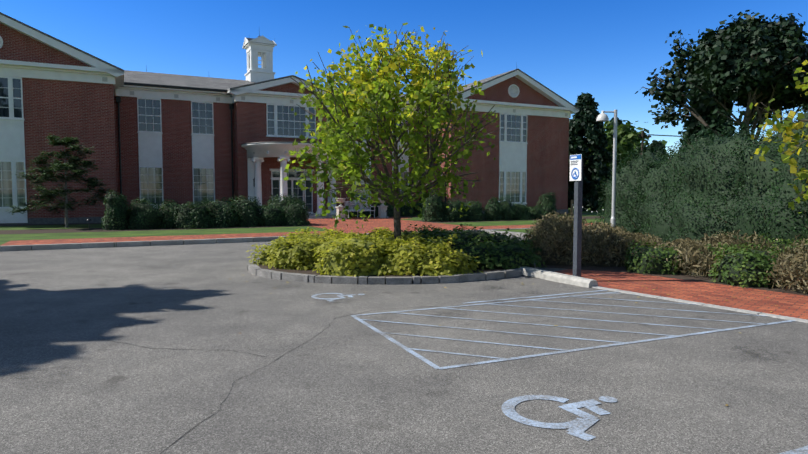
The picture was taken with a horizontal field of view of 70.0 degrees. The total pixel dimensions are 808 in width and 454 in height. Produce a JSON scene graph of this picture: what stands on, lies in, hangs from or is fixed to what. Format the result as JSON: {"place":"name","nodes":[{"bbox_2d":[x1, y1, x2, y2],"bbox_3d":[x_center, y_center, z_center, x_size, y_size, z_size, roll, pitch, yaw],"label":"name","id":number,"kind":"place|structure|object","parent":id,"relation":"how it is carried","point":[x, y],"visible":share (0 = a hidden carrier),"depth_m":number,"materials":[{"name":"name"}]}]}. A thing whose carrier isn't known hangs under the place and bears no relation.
{"place":"outdoors","nodes":[
{"label":"outdoors","id":0,"kind":"place"},
{"bbox_2d":[0,206,603,247],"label":"terrace lawn","id":1,"kind":"structure","parent":0,"point":[5,238],"depth_m":21.91,"materials":[{"name":"green plant"}]},
{"bbox_2d":[6,133,111,227],"bbox_3d":[-14.344,-1.939,24.153,3.704,3.950,4.275,0,3,-2],"label":"holly tree","id":2,"kind":"object","parent":1,"relation":"on","point":[77,172],"depth_m":23.94,"materials":[{"name":"green plant"}]},
{"bbox_2d":[0,12,578,224],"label":"building","id":3,"kind":"structure","parent":1,"relation":"on","point":[162,137],"depth_m":33.23,"materials":[{"name":"brick"}]},
{"bbox_2d":[571,200,603,214],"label":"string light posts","id":4,"kind":"object","parent":1,"relation":"on","point":[572,207],"visible":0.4,"depth_m":38.20,"materials":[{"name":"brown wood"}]},
{"bbox_2d":[568,93,612,211],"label":"tree","id":5,"kind":"object","parent":1,"relation":"on","point":[585,123],"depth_m":46.49,"materials":[{"name":"green plant"}]},
{"bbox_2d":[596,117,633,193],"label":"tree","id":6,"kind":"object","parent":1,"relation":"on","point":[619,121],"visible":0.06,"depth_m":74.69,"materials":[{"name":"green plant"}]},
{"bbox_2d":[586,120,643,172],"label":"maple","id":7,"kind":"object","parent":1,"relation":"on","point":[626,135],"depth_m":52.94,"materials":[{"name":"green plant"}]},
{"bbox_2d":[644,140,666,159],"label":"tree","id":8,"kind":"object","parent":1,"relation":"on","point":[656,143],"visible":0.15,"depth_m":92.03,"materials":[{"name":"green plant"}]},
{"bbox_2d":[677,92,735,151],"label":"tree","id":9,"kind":"object","parent":1,"relation":"on","point":[693,123],"depth_m":61.37,"materials":[{"name":"green plant"}]},
{"bbox_2d":[0,235,807,453],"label":"asphalt lot","id":10,"kind":"structure","parent":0,"point":[371,391],"depth_m":5.28,"materials":[{"name":"grey asphalt"}]},
{"bbox_2d":[104,303,572,453],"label":"asphalt cracks","id":11,"kind":"object","parent":10,"relation":"on","point":[273,361],"visible":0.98,"depth_m":5.87,"materials":[{"name":"black asphalt"}]},
{"bbox_2d":[1,266,802,419],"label":"asphalt stains","id":12,"kind":"object","parent":10,"relation":"on","point":[436,317],"visible":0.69,"depth_m":5.69,"materials":[{"name":"grey asphalt"}]},
{"bbox_2d":[0,213,807,322],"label":"site hardscape","id":13,"kind":"structure","parent":10,"relation":"on","point":[793,305],"depth_m":10.62,"materials":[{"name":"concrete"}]},
{"bbox_2d":[105,195,553,229],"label":"foundation boxwoods","id":14,"kind":"object","parent":13,"relation":"on","point":[245,213],"visible":0.52,"depth_m":25.04,"materials":[{"name":"green plant"}]},
{"bbox_2d":[101,188,556,229],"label":"boxwood leaves","id":15,"kind":"object","parent":14,"relation":"on","point":[161,210],"visible":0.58,"depth_m":25.21,"materials":[{"name":"green plant"}]},
{"bbox_2d":[335,198,346,219],"bbox_3d":[-3.493,-1.012,31.915,0.588,1.165,0.588,-2,4,-36],"label":"urn","id":16,"kind":"object","parent":13,"relation":"on","point":[340,206],"visible":0.85,"depth_m":31.75,"materials":[{"name":"stone"}]},
{"bbox_2d":[345,200,374,218],"bbox_3d":[-2.512,-1.005,32.863,1.755,1.040,0.551,-2,4,-34],"label":"garden bench","id":17,"kind":"object","parent":13,"relation":"on","point":[365,209],"visible":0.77,"depth_m":33.08,"materials":[{"name":"white"}]},
{"bbox_2d":[377,198,387,217],"bbox_3d":[-1.247,-1.117,33.688,0.588,1.165,0.588,-2,4,-36],"label":"urn","id":18,"kind":"object","parent":13,"relation":"on","point":[382,208],"visible":0.71,"depth_m":33.53,"materials":[{"name":"stone"}]},
{"bbox_2d":[280,22,499,238],"bbox_3d":[-0.241,-1.789,12.448,4.680,5.075,4.563,0,3,-2],"label":"island tree","id":19,"kind":"object","parent":13,"relation":"on","point":[330,138],"depth_m":11.55,"materials":[{"name":"green plant"}]},
{"bbox_2d":[259,230,534,275],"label":"shrubs","id":20,"kind":"object","parent":13,"relation":"on","point":[331,262],"visible":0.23,"depth_m":11.17,"materials":[{"name":"green plant"}]},
{"bbox_2d":[246,227,482,276],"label":"island spirea leaves","id":21,"kind":"object","parent":20,"relation":"on","point":[382,243],"visible":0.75,"depth_m":10.68,"materials":[{"name":"plant"}]},
{"bbox_2d":[275,227,461,257],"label":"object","id":22,"kind":"object","parent":20,"relation":"on","point":[443,243],"visible":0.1,"depth_m":10.80,"materials":[{"name":"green plant"}]},
{"bbox_2d":[280,225,520,255],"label":"island shoot twigs","id":23,"kind":"object","parent":20,"relation":"on","point":[432,240],"visible":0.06,"depth_m":11.71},
{"bbox_2d":[390,224,527,248],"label":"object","id":24,"kind":"object","parent":20,"relation":"on","point":[477,240],"visible":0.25,"depth_m":12.30,"materials":[{"name":"green plant"}]},
{"bbox_2d":[393,224,545,269],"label":"shrubs","id":25,"kind":"object","parent":20,"relation":"on","point":[490,265],"visible":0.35,"depth_m":11.55,"materials":[{"name":"green plant"}]},
{"bbox_2d":[569,154,582,276],"bbox_3d":[3.080,-0.148,10.259,0.128,2.260,0.304,-1,4,-24],"label":"reserved parking sign","id":26,"kind":"object","parent":13,"relation":"on","point":[576,169],"visible":0.96,"depth_m":10.23,"materials":[{"name":"metal"}]},
{"bbox_2d":[596,110,616,226],"bbox_3d":[6.537,-1.644,18.650,0.693,4.250,0.380,0,3,-2],"label":"lamp post","id":27,"kind":"object","parent":13,"relation":"on","point":[602,117],"visible":0.98,"depth_m":18.58,"materials":[{"name":"grey metal"}]},
{"bbox_2d":[523,209,716,266],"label":"dry shrubs","id":28,"kind":"object","parent":13,"relation":"on","point":[553,229],"visible":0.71,"depth_m":12.61,"materials":[{"name":"brown plant"}]},
{"bbox_2d":[594,101,807,244],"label":"large bush","id":29,"kind":"object","parent":13,"relation":"on","point":[764,173],"visible":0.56,"depth_m":14.82,"materials":[{"name":"green plant"}]},
{"bbox_2d":[624,233,807,293],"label":"shrubs","id":30,"kind":"object","parent":13,"relation":"on","point":[733,278],"visible":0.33,"depth_m":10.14,"materials":[{"name":"green plant"}]},
{"bbox_2d":[628,236,800,279],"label":"path edge twigs","id":31,"kind":"object","parent":30,"relation":"attached to","point":[767,255],"visible":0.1,"depth_m":9.88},
{"bbox_2d":[628,229,807,292],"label":"path edge dry leaves","id":32,"kind":"object","parent":13,"relation":"on","point":[796,261],"visible":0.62,"depth_m":10.66,"materials":[{"name":"beige plant"}]},
{"bbox_2d":[481,230,528,236],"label":"lawn kerb","id":33,"kind":"structure","parent":10,"relation":"on","point":[513,233],"depth_m":21.28,"materials":[{"name":"concrete"}]},
{"bbox_2d":[239,278,775,405],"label":"fallen leaves","id":34,"kind":"object","parent":10,"relation":"on","point":[598,278],"visible":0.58,"depth_m":8.93,"materials":[{"name":"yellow plant"}]},
{"bbox_2d":[311,290,807,453],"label":"parking markings","id":35,"kind":"object","parent":10,"relation":"on","point":[577,427],"visible":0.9,"depth_m":5.79,"materials":[{"name":"white paint"}]},
{"bbox_2d":[0,0,807,158],"label":"sky","id":36,"kind":"structure","parent":0,"point":[607,50],"materials":[{"name":"blue"}]},
{"bbox_2d":[496,229,532,232],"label":"lawn ground","id":37,"kind":"structure","parent":0,"point":[519,230],"depth_m":22.48,"materials":[{"name":"green plant"}]},
{"bbox_2d":[539,239,630,266],"bbox_3d":[5.021,0.441,14.329,4.079,0.581,5.254,0,3,-2],"label":"shrub","id":38,"kind":"object","parent":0,"point":[602,263],"visible":0.02,"depth_m":12.54,"materials":[{"name":"plant"}]},
{"bbox_2d":[635,10,807,142],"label":"oak","id":39,"kind":"object","parent":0,"point":[733,74],"depth_m":56.46,"materials":[{"name":"green plant"}]},
{"bbox_2d":[749,60,807,212],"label":"tree","id":40,"kind":"object","parent":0,"point":[802,174],"depth_m":10.76,"materials":[{"name":"plant"}]},
{"label":"ground","id":41,"kind":"structure","parent":0,"visible":0},
{"bbox_2d":[622,120,666,157],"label":"tree line leaves","id":42,"kind":"object","parent":41,"relation":"on","point":[664,142],"depth_m":115.79,"materials":[{"name":"green plant"}]},
{"bbox_2d":[638,131,681,154],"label":"utility pole","id":43,"kind":"object","parent":41,"relation":"on","point":[642,136],"visible":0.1,"depth_m":80.35,"materials":[{"name":"brown wood"}]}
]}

